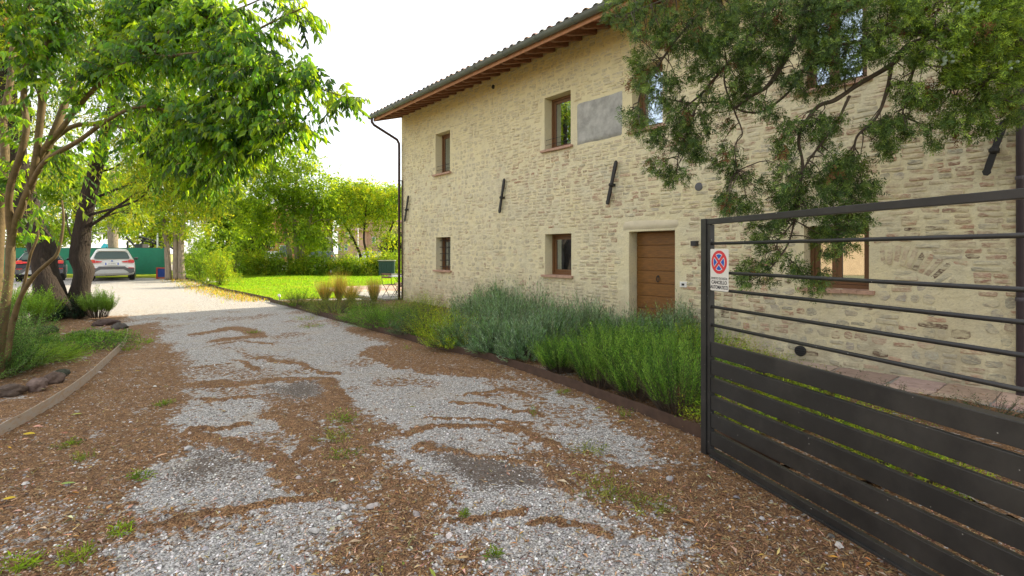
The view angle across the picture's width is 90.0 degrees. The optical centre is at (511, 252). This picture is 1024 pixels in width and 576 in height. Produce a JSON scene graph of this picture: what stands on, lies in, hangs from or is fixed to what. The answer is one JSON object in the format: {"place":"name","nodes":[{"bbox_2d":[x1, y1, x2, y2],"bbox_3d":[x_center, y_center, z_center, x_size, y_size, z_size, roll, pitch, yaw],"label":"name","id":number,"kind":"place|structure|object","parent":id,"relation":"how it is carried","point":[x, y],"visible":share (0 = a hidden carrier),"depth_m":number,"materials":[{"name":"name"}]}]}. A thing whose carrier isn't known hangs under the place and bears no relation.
{"place":"outdoors","nodes":[
{"label":"outdoors","id":0,"kind":"place"},
{"bbox_2d":[0,318,126,428],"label":"bed","id":1,"kind":"object","parent":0,"point":[78,368],"visible":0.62,"depth_m":6.63,"materials":[{"name":"soil"},{"name":"wood mulch"},{"name":"wood"}]},
{"bbox_2d":[0,383,28,397],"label":"rock","id":2,"kind":"object","parent":1,"relation":"on","point":[11,390],"visible":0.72,"depth_m":5.55,"materials":[{"name":"stone"}]},
{"bbox_2d":[0,270,59,379],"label":"boxwood shrub","id":3,"kind":"object","parent":1,"relation":"on","point":[16,354],"visible":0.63,"depth_m":6.28,"materials":[{"name":"plant"}]},
{"bbox_2d":[26,377,47,392],"bbox_3d":[-5.419,1.516,5.836,0.230,0.195,0.198,0,0,31],"label":"rock","id":4,"kind":"object","parent":1,"relation":"on","point":[36,384],"visible":0.81,"depth_m":5.77,"materials":[{"name":"stone"}]},
{"bbox_2d":[10,298,64,350],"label":"boxwood shrub","id":5,"kind":"object","parent":1,"relation":"on","point":[47,325],"visible":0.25,"depth_m":8.04,"materials":[{"name":"plant"}]},
{"bbox_2d":[5,281,70,374],"bbox_3d":[-6.658,0.920,6.588,1.586,1.267,1.416,0,0,0],"label":"boxwood shrub","id":6,"kind":"object","parent":1,"relation":"on","point":[30,358],"visible":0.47,"depth_m":6.66,"materials":[{"name":"plant"}]},
{"bbox_2d":[9,283,71,326],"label":"rosemary bush","id":7,"kind":"object","parent":1,"relation":"on","point":[38,301],"visible":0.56,"depth_m":10.78,"materials":[{"name":"plant"}]},
{"bbox_2d":[43,372,65,384],"bbox_3d":[-5.464,1.517,6.120,0.207,0.194,0.209,0,0,29],"label":"rock","id":8,"kind":"object","parent":1,"relation":"on","point":[55,377],"visible":0.68,"depth_m":6.08,"materials":[{"name":"stone"}]},
{"bbox_2d":[9,337,103,366],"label":"ground cover","id":9,"kind":"object","parent":1,"relation":"on","point":[67,356],"visible":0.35,"depth_m":7.28,"materials":[{"name":"plant"}]},
{"bbox_2d":[25,326,157,355],"bbox_3d":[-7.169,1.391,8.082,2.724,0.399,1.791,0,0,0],"label":"ground cover","id":10,"kind":"object","parent":1,"relation":"on","point":[74,337],"visible":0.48,"depth_m":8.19,"materials":[{"name":"plant"}]},
{"bbox_2d":[0,0,370,378],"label":"privet tree","id":11,"kind":"object","parent":1,"relation":"on","point":[206,147],"visible":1,"depth_m":5.22,"materials":[{"name":"green plant"}]},
{"bbox_2d":[3,272,188,277],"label":"grass verge","id":12,"kind":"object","parent":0,"point":[126,276],"depth_m":30.05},
{"bbox_2d":[4,247,164,275],"bbox_3d":[-28.008,0.600,30.783,15.664,1.900,0.224,0,0,5],"label":"screen fence","id":13,"kind":"object","parent":12,"relation":"on","point":[148,260],"visible":0.23,"depth_m":30.16,"materials":[{"name":"fabric"}]},
{"bbox_2d":[72,157,142,247],"bbox_3d":[-23.986,-2.354,31.117,4.534,7.495,3.790,0,0,-17],"label":"plane tree","id":14,"kind":"object","parent":12,"relation":"on","point":[113,242],"visible":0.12,"depth_m":30.77,"materials":[{"name":"dark rough bark"},{"name":"leaf"}]},
{"bbox_2d":[145,270,400,299],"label":"lawn","id":15,"kind":"structure","parent":0,"point":[250,277],"depth_m":22.70,"materials":[{"name":"plant"}]},
{"bbox_2d":[178,241,224,281],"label":"laurel shrub","id":16,"kind":"object","parent":15,"relation":"on","point":[195,268],"visible":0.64,"depth_m":25.33,"materials":[{"name":"plant"}]},
{"bbox_2d":[191,236,244,286],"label":"laurel shrub","id":17,"kind":"object","parent":15,"relation":"on","point":[221,273],"visible":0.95,"depth_m":22.15,"materials":[{"name":"plant"}]},
{"bbox_2d":[190,198,252,262],"bbox_3d":[-20.152,-1.487,35.993,3.995,6.287,3.844,0,0,0],"label":"background tree","id":18,"kind":"object","parent":15,"relation":"on","point":[228,231],"visible":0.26,"depth_m":35.45,"materials":[{"name":"green plant"}]},
{"bbox_2d":[212,230,254,276],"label":"laurel shrub","id":19,"kind":"object","parent":15,"relation":"on","point":[238,257],"visible":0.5,"depth_m":29.58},
{"bbox_2d":[239,247,273,274],"bbox_3d":[-15.604,0.739,31.215,2.236,2.444,2.036,0,0,0],"label":"hedge laurel","id":20,"kind":"object","parent":15,"relation":"on","point":[250,258],"visible":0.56,"depth_m":30.93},
{"bbox_2d":[250,245,284,275],"bbox_3d":[-14.936,0.877,31.265,1.956,2.761,1.945,0,0,0],"label":"hedge laurel","id":21,"kind":"object","parent":15,"relation":"on","point":[265,262],"visible":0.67,"depth_m":30.91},
{"bbox_2d":[265,243,294,275],"bbox_3d":[-14.085,0.709,31.285,2.040,2.764,2.255,0,0,0],"label":"hedge laurel","id":22,"kind":"object","parent":15,"relation":"on","point":[281,262],"visible":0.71,"depth_m":30.93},
{"bbox_2d":[221,139,350,274],"bbox_3d":[-14.291,-2.909,31.413,8.632,8.692,5.599,0,0,0],"label":"linden tree","id":23,"kind":"object","parent":15,"relation":"on","point":[292,201],"visible":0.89,"depth_m":30.98,"materials":[{"name":"green plant"}]},
{"bbox_2d":[290,249,321,274],"bbox_3d":[-12.428,0.941,31.289,2.216,2.516,2.035,0,0,-17],"label":"hedge laurel","id":24,"kind":"object","parent":15,"relation":"on","point":[303,262],"visible":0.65,"depth_m":30.86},
{"bbox_2d":[303,249,334,275],"bbox_3d":[-11.703,0.780,31.222,2.075,2.361,2.156,0,0,0],"label":"hedge laurel","id":25,"kind":"object","parent":15,"relation":"on","point":[315,261],"visible":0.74,"depth_m":30.89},
{"bbox_2d":[315,252,341,275],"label":"hedge laurel","id":26,"kind":"object","parent":15,"relation":"on","point":[326,271],"visible":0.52,"depth_m":30.96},
{"bbox_2d":[329,247,357,274],"bbox_3d":[-10.273,0.873,31.363,2.027,2.572,2.096,0,0,0],"label":"hedge laurel","id":27,"kind":"object","parent":15,"relation":"on","point":[343,259],"visible":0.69,"depth_m":31.05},
{"bbox_2d":[339,250,368,275],"bbox_3d":[-9.539,0.954,31.462,2.011,2.317,2.184,0,0,0],"label":"hedge laurel","id":28,"kind":"object","parent":15,"relation":"on","point":[356,271],"visible":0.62,"depth_m":30.99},
{"bbox_2d":[313,172,400,259],"bbox_3d":[-10.258,-1.860,33.040,6.181,6.594,3.168,0,0,0],"label":"young tree","id":29,"kind":"object","parent":15,"relation":"on","point":[367,196],"visible":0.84,"depth_m":32.78,"materials":[{"name":"green plant"}]},
{"bbox_2d":[352,248,383,275],"bbox_3d":[-8.638,0.917,31.165,2.135,2.461,2.298,0,0,0],"label":"hedge laurel","id":30,"kind":"object","parent":15,"relation":"on","point":[362,262],"visible":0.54,"depth_m":30.94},
{"bbox_2d":[366,179,400,256],"bbox_3d":[-7.843,-1.764,33.830,3.953,6.402,2.566,0,0,0],"label":"young tree","id":31,"kind":"object","parent":15,"relation":"on","point":[390,223],"visible":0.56,"depth_m":33.62,"materials":[{"name":"green plant"}]},
{"bbox_2d":[378,260,395,275],"bbox_3d":[-7.450,0.944,30.530,0.994,0.973,0.740,0,0,-7],"label":"storage box","id":32,"kind":"object","parent":15,"relation":"on","point":[386,266],"visible":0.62,"depth_m":30.21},
{"bbox_2d":[5,0,601,253],"label":"sky","id":33,"kind":"structure","parent":0,"point":[388,50],"materials":[{"name":"white"}]},
{"bbox_2d":[313,273,335,300],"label":"feather grass","id":34,"kind":"object","parent":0,"point":[322,290],"depth_m":15.83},
{"bbox_2d":[326,266,349,299],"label":"feather grass","id":35,"kind":"object","parent":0,"point":[337,292],"depth_m":16.13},
{"bbox_2d":[329,285,400,300],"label":"terrace","id":36,"kind":"structure","parent":0,"point":[390,290],"depth_m":18.72,"materials":[{"name":"concrete"}]},
{"bbox_2d":[363,275,383,299],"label":"feather grass","id":37,"kind":"object","parent":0,"point":[374,286],"depth_m":15.87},
{"bbox_2d":[0,265,1023,575],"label":"gravel drive","id":38,"kind":"structure","parent":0,"point":[206,331],"depth_m":3.91,"materials":[{"name":"gravel"}]},
{"bbox_2d":[0,547,50,575],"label":"weed tuft","id":39,"kind":"object","parent":38,"relation":"on","point":[19,566],"visible":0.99,"depth_m":2.60,"materials":[{"name":"green plant"}]},
{"bbox_2d":[15,250,68,280],"bbox_3d":[-24.535,0.662,26.773,2.240,1.520,4.437,0,0,-40],"label":"parked car","id":40,"kind":"object","parent":38,"relation":"on","point":[21,263],"visible":0.42,"depth_m":24.94,"materials":[{"name":"red paint"}]},
{"bbox_2d":[0,330,127,435],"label":"edging strip","id":41,"kind":"object","parent":38,"relation":"on","point":[34,411],"visible":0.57,"depth_m":5.33,"materials":[{"name":"metal"}]},
{"bbox_2d":[49,538,101,567],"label":"weed tuft","id":42,"kind":"object","parent":38,"relation":"on","point":[83,550],"visible":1,"depth_m":2.66,"materials":[{"name":"green plant"}]},
{"bbox_2d":[70,287,119,317],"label":"rosemary bush","id":43,"kind":"object","parent":38,"relation":"on","point":[106,303],"visible":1,"depth_m":12.05,"materials":[{"name":"plant"}]},
{"bbox_2d":[90,248,137,280],"bbox_3d":[-21.310,0.585,27.277,2.307,1.672,4.570,0,0,-38],"label":"parked car","id":44,"kind":"object","parent":38,"relation":"on","point":[111,262],"visible":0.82,"depth_m":25.66,"materials":[{"name":"white paint"}]},
{"bbox_2d":[103,125,250,279],"bbox_3d":[-17.303,-2.900,26.457,7.482,8.796,4.137,0,0,0],"label":"walnut tree","id":45,"kind":"object","parent":38,"relation":"on","point":[178,258],"visible":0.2,"depth_m":26.30,"materials":[{"name":"green plant"}]},
{"bbox_2d":[155,277,274,301],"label":"dry grass","id":46,"kind":"structure","parent":38,"relation":"on","point":[224,292],"depth_m":18.98,"materials":[{"name":"plant"}]},
{"bbox_2d":[2,371,896,575],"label":"loose pebbles","id":47,"kind":"object","parent":38,"relation":"on","point":[623,542],"visible":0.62,"depth_m":3.05,"materials":[{"name":"stone"}]},
{"bbox_2d":[0,336,1005,575],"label":"dry leaves","id":48,"kind":"object","parent":38,"relation":"on","point":[637,554],"visible":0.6,"depth_m":2.98,"materials":[{"name":"plant"}]},
{"bbox_2d":[0,361,1011,575],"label":"gravel stones","id":49,"kind":"object","parent":38,"relation":"on","point":[350,522],"visible":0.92,"depth_m":2.92,"materials":[{"name":"gravel"}]},
{"bbox_2d":[0,343,1023,575],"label":"needle litter","id":50,"kind":"object","parent":38,"relation":"on","point":[620,514],"visible":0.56,"depth_m":3.01,"materials":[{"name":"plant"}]},
{"bbox_2d":[270,298,780,464],"bbox_3d":[-2.659,1.552,10.159,0.509,0.195,15.797,0,0,-38],"label":"edging strip","id":51,"kind":"object","parent":38,"relation":"on","point":[689,427],"visible":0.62,"depth_m":5.95,"materials":[{"name":"metal"}]},
{"bbox_2d":[572,465,642,502],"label":"weed tuft","id":52,"kind":"object","parent":38,"relation":"on","point":[605,491],"visible":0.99,"depth_m":3.38,"materials":[{"name":"green plant"}]},
{"bbox_2d":[620,489,680,518],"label":"weed tuft","id":53,"kind":"object","parent":38,"relation":"on","point":[661,509],"visible":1,"depth_m":3.21,"materials":[{"name":"green plant"}]},
{"bbox_2d":[701,188,1023,575],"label":"driveway gate","id":54,"kind":"structure","parent":38,"relation":"on","point":[1002,428],"depth_m":2.62,"materials":[{"name":"metal"}]},
{"bbox_2d":[710,249,728,291],"bbox_3d":[1.526,0.129,3.774,0.005,0.310,0.202,0,0,-16],"label":"gate sign","id":55,"kind":"object","parent":54,"relation":"attached to","point":[719,269],"visible":1,"depth_m":3.77,"materials":[{"name":"white metal"}]},
{"bbox_2d":[279,299,1023,521],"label":"bed","id":56,"kind":"object","parent":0,"point":[573,375],"visible":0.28,"depth_m":4.84,"materials":[{"name":"soil"},{"name":"mulch"}]},
{"bbox_2d":[271,283,323,306],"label":"shrub","id":57,"kind":"object","parent":56,"relation":"on","point":[294,300],"visible":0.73,"depth_m":14.66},
{"bbox_2d":[304,289,368,314],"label":"shrub","id":58,"kind":"object","parent":56,"relation":"on","point":[327,310],"visible":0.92,"depth_m":13.13,"materials":[{"name":"plant"}]},
{"bbox_2d":[324,290,387,309],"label":"shrub","id":59,"kind":"object","parent":56,"relation":"on","point":[373,300],"visible":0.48,"depth_m":13.97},
{"bbox_2d":[332,300,391,322],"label":"shrub","id":60,"kind":"object","parent":56,"relation":"on","point":[353,312],"visible":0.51,"depth_m":11.38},
{"bbox_2d":[348,301,421,328],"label":"shrub","id":61,"kind":"object","parent":56,"relation":"on","point":[373,320],"visible":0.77,"depth_m":10.49,"materials":[{"name":"plant"}]},
{"bbox_2d":[366,292,430,318],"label":"shrub","id":62,"kind":"object","parent":56,"relation":"on","point":[395,303],"visible":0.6,"depth_m":12.02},
{"bbox_2d":[382,300,439,335],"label":"shrub","id":63,"kind":"object","parent":56,"relation":"on","point":[402,323],"visible":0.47,"depth_m":9.61,"materials":[{"name":"plant"}]},
{"bbox_2d":[392,288,451,314],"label":"shrub","id":64,"kind":"object","parent":56,"relation":"on","point":[427,302],"visible":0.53,"depth_m":12.64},
{"bbox_2d":[396,301,467,337],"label":"shrub","id":65,"kind":"object","parent":56,"relation":"on","point":[421,326],"visible":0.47,"depth_m":9.39,"materials":[{"name":"plant"}]},
{"bbox_2d":[416,303,482,348],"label":"shrub","id":66,"kind":"object","parent":56,"relation":"on","point":[436,340],"visible":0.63,"depth_m":8.31,"materials":[{"name":"plant"}]},
{"bbox_2d":[428,300,494,348],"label":"lavender bush","id":67,"kind":"object","parent":56,"relation":"on","point":[454,332],"visible":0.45,"depth_m":8.29,"materials":[{"name":"plant"}]},
{"bbox_2d":[435,285,503,325],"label":"lavender bush","id":68,"kind":"object","parent":56,"relation":"on","point":[465,308],"visible":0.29,"depth_m":10.18,"materials":[{"name":"plant"}]},
{"bbox_2d":[456,297,526,354],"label":"lavender bush","id":69,"kind":"object","parent":56,"relation":"on","point":[488,333],"visible":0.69,"depth_m":7.74,"materials":[{"name":"plant"}]},
{"bbox_2d":[465,274,519,316],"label":"lavender bush","id":70,"kind":"object","parent":56,"relation":"on","point":[486,295],"visible":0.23,"depth_m":11.99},
{"bbox_2d":[462,283,538,326],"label":"lavender bush","id":71,"kind":"object","parent":56,"relation":"on","point":[509,310],"visible":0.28,"depth_m":8.86,"materials":[{"name":"plant"}]},
{"bbox_2d":[489,302,556,362],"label":"lavender bush","id":72,"kind":"object","parent":56,"relation":"on","point":[511,342],"visible":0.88,"depth_m":7.32,"materials":[{"name":"plant"}]},
{"bbox_2d":[497,276,573,323],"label":"lavender bush","id":73,"kind":"object","parent":56,"relation":"on","point":[534,299],"visible":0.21,"depth_m":9.91,"materials":[{"name":"plant"}]},
{"bbox_2d":[513,291,577,353],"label":"lavender bush","id":74,"kind":"object","parent":56,"relation":"on","point":[558,323],"visible":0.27,"depth_m":7.79,"materials":[{"name":"plant"}]},
{"bbox_2d":[517,292,589,346],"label":"lavender bush","id":75,"kind":"object","parent":56,"relation":"on","point":[577,331],"visible":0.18,"depth_m":8.34,"materials":[{"name":"plant"}]},
{"bbox_2d":[525,328,589,373],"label":"rosemary bush","id":76,"kind":"object","parent":56,"relation":"on","point":[549,359],"visible":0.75,"depth_m":6.55,"materials":[{"name":"plant"}]},
{"bbox_2d":[554,289,619,342],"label":"lavender bush","id":77,"kind":"object","parent":56,"relation":"on","point":[585,314],"visible":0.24,"depth_m":8.71,"materials":[{"name":"plant"}]},
{"bbox_2d":[563,320,649,388],"bbox_3d":[1.075,1.151,5.988,1.231,0.803,0.944,0,0,42],"label":"rosemary bush","id":78,"kind":"object","parent":56,"relation":"on","point":[588,364],"visible":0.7,"depth_m":5.82,"materials":[{"name":"plant"}]},
{"bbox_2d":[577,312,658,356],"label":"rosemary bush","id":79,"kind":"object","parent":56,"relation":"on","point":[609,332],"visible":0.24,"depth_m":6.85,"materials":[{"name":"plant"}]},
{"bbox_2d":[592,298,677,345],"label":"lavender bush","id":80,"kind":"object","parent":56,"relation":"on","point":[628,318],"visible":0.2,"depth_m":8.34,"materials":[{"name":"plant"}]},
{"bbox_2d":[589,327,691,401],"bbox_3d":[1.339,1.165,5.478,1.175,0.776,1.038,0,0,35],"label":"rosemary bush","id":81,"kind":"object","parent":56,"relation":"on","point":[622,374],"visible":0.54,"depth_m":5.42,"materials":[{"name":"plant"}]},
{"bbox_2d":[619,303,723,381],"bbox_3d":[1.884,1.058,6.161,1.282,0.989,1.087,0,0,-29],"label":"rosemary bush","id":82,"kind":"object","parent":56,"relation":"on","point":[661,335],"visible":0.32,"depth_m":6.08,"materials":[{"name":"plant"}]},
{"bbox_2d":[615,321,746,416],"bbox_3d":[1.673,1.089,5.041,1.268,0.927,1.250,0,0,0],"label":"rosemary bush","id":83,"kind":"object","parent":56,"relation":"on","point":[666,397],"visible":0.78,"depth_m":4.86,"materials":[{"name":"plant"}]},
{"bbox_2d":[643,288,718,347],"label":"lavender bush","id":84,"kind":"object","parent":56,"relation":"on","point":[675,317],"visible":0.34,"depth_m":8.13,"materials":[{"name":"plant"}]},
{"bbox_2d":[660,310,739,356],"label":"shrub","id":85,"kind":"object","parent":56,"relation":"on","point":[697,332],"visible":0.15,"depth_m":7.53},
{"bbox_2d":[677,375,813,433],"bbox_3d":[2.133,1.327,4.645,1.350,0.461,1.047,0,0,0],"label":"shrub","id":86,"kind":"object","parent":56,"relation":"on","point":[698,416],"visible":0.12,"depth_m":4.54,"materials":[{"name":"plant"}]},
{"bbox_2d":[728,351,829,398],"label":"shrub","id":87,"kind":"object","parent":56,"relation":"on","point":[791,381],"visible":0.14,"depth_m":5.49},
{"bbox_2d":[598,0,1023,304],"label":"cypress tree","id":88,"kind":"object","parent":56,"relation":"on","point":[1000,42],"visible":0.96,"depth_m":4.64,"materials":[{"name":"green plant"}]},
{"bbox_2d":[756,381,932,434],"bbox_3d":[2.875,1.339,4.588,1.464,0.428,1.040,0,0,43],"label":"shrub","id":89,"kind":"object","parent":56,"relation":"on","point":[834,418],"visible":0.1,"depth_m":4.49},
{"bbox_2d":[721,357,1023,412],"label":"stone walk","id":90,"kind":"structure","parent":56,"relation":"on","point":[914,385],"depth_m":5.78,"materials":[{"name":"stone"}]},
{"bbox_2d":[816,419,1011,500],"bbox_3d":[2.745,1.373,3.540,1.010,0.360,1.223,0,0,13],"label":"shrub","id":91,"kind":"object","parent":56,"relation":"on","point":[931,453],"visible":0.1,"depth_m":3.52,"materials":[{"name":"plant"}]},
{"bbox_2d":[942,387,1023,416],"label":"cotoneaster","id":92,"kind":"object","parent":56,"relation":"on","point":[1011,407],"visible":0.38,"depth_m":4.72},
{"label":"field","id":93,"kind":"structure","parent":0,"visible":0},
{"bbox_2d":[5,186,71,247],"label":"background tree","id":94,"kind":"object","parent":93,"relation":"on","point":[19,244],"visible":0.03,"depth_m":45.98,"materials":[{"name":"green plant"}]},
{"bbox_2d":[35,149,106,247],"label":"background tree","id":95,"kind":"object","parent":93,"relation":"on","point":[45,192],"visible":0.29,"depth_m":43.58,"materials":[{"name":"green plant"}]},
{"bbox_2d":[77,172,136,244],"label":"background tree","id":96,"kind":"object","parent":93,"relation":"on","point":[119,233],"visible":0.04,"depth_m":49.93,"materials":[{"name":"green plant"}]},
{"bbox_2d":[102,161,191,254],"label":"background tree","id":97,"kind":"object","parent":93,"relation":"on","point":[134,239],"visible":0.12,"depth_m":45.59,"materials":[{"name":"green plant"}]},
{"bbox_2d":[185,197,225,267],"bbox_3d":[-23.656,-2.107,39.983,4.843,8.892,4.984,0,0,0],"label":"background tree","id":98,"kind":"object","parent":93,"relation":"on","point":[208,228],"visible":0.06,"depth_m":38.80,"materials":[{"name":"green plant"}]},
{"bbox_2d":[232,200,280,259],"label":"background tree","id":99,"kind":"object","parent":93,"relation":"on","point":[273,246],"visible":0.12,"depth_m":41.63,"materials":[{"name":"green plant"}]},
{"bbox_2d":[334,223,369,258],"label":"plastered house","id":100,"kind":"structure","parent":93,"relation":"on","point":[359,235],"depth_m":84.00,"materials":[{"name":"paint"}]},
{"bbox_2d":[363,219,400,258],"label":"plastered house","id":101,"kind":"structure","parent":93,"relation":"on","point":[369,238],"depth_m":86.00,"materials":[{"name":"paint"}]},
{"label":"ground","id":102,"kind":"structure","parent":0,"visible":0},
{"bbox_2d":[0,0,139,320],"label":"oak tree","id":103,"kind":"object","parent":102,"relation":"on","point":[44,251],"visible":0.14,"depth_m":12.04,"materials":[{"name":"green plant"}]},
{"bbox_2d":[61,290,89,318],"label":"ivy","id":104,"kind":"object","parent":103,"relation":"attached to","point":[76,313],"visible":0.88,"depth_m":11.93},
{"bbox_2d":[42,0,271,319],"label":"oak tree","id":105,"kind":"object","parent":102,"relation":"on","point":[81,264],"visible":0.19,"depth_m":12.28,"materials":[{"name":"green plant"}]},
{"bbox_2d":[367,0,1023,395],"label":"farmhouse","id":106,"kind":"object","parent":102,"relation":"on","point":[521,160],"visible":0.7,"depth_m":9.19,"materials":[{"name":"beige stone"}]},
{"bbox_2d":[432,133,450,176],"bbox_3d":[-1.889,-2.806,14.604,0.368,1.213,0.906,0,0,-40],"label":"window","id":107,"kind":"structure","parent":106,"relation":"in","point":[445,169],"depth_m":14.85,"materials":[{"name":"brown wood"}]},
{"bbox_2d":[433,237,451,271],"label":"window","id":108,"kind":"structure","parent":106,"relation":"in","point":[446,241],"depth_m":14.73,"materials":[{"name":"brown wood"}]},
{"bbox_2d":[540,94,572,152],"bbox_3d":[1.053,-2.796,11.059,0.369,1.202,0.933,0,0,-40],"label":"window","id":109,"kind":"structure","parent":106,"relation":"in","point":[561,107],"depth_m":11.23,"materials":[{"name":"brown wood"}]},
{"bbox_2d":[541,234,572,277],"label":"window","id":110,"kind":"structure","parent":106,"relation":"in","point":[561,243],"depth_m":11.23,"materials":[{"name":"brown wood"}]},
{"bbox_2d":[626,65,664,134],"bbox_3d":[2.513,-2.795,9.301,0.368,1.204,0.789,0,0,-40],"label":"window","id":111,"kind":"structure","parent":106,"relation":"in","point":[658,119],"depth_m":9.43,"materials":[{"name":"brown wood"}]},
{"bbox_2d":[637,231,674,324],"bbox_3d":[2.672,0.558,9.317,0.104,1.884,0.964,0,0,-40],"label":"door","id":112,"kind":"structure","parent":106,"relation":"in","point":[655,250],"depth_m":9.35,"materials":[{"name":"brown wood"}]},
{"bbox_2d":[793,2,872,96],"bbox_3d":[4.420,-2.804,7.004,0.368,1.185,0.939,0,0,-40],"label":"window","id":113,"kind":"structure","parent":106,"relation":"in","point":[865,70],"depth_m":6.98,"materials":[{"name":"brown wood"}]},
{"bbox_2d":[797,225,874,294],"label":"window","id":114,"kind":"structure","parent":106,"relation":"in","point":[858,267],"depth_m":6.98,"materials":[{"name":"brown wood"}]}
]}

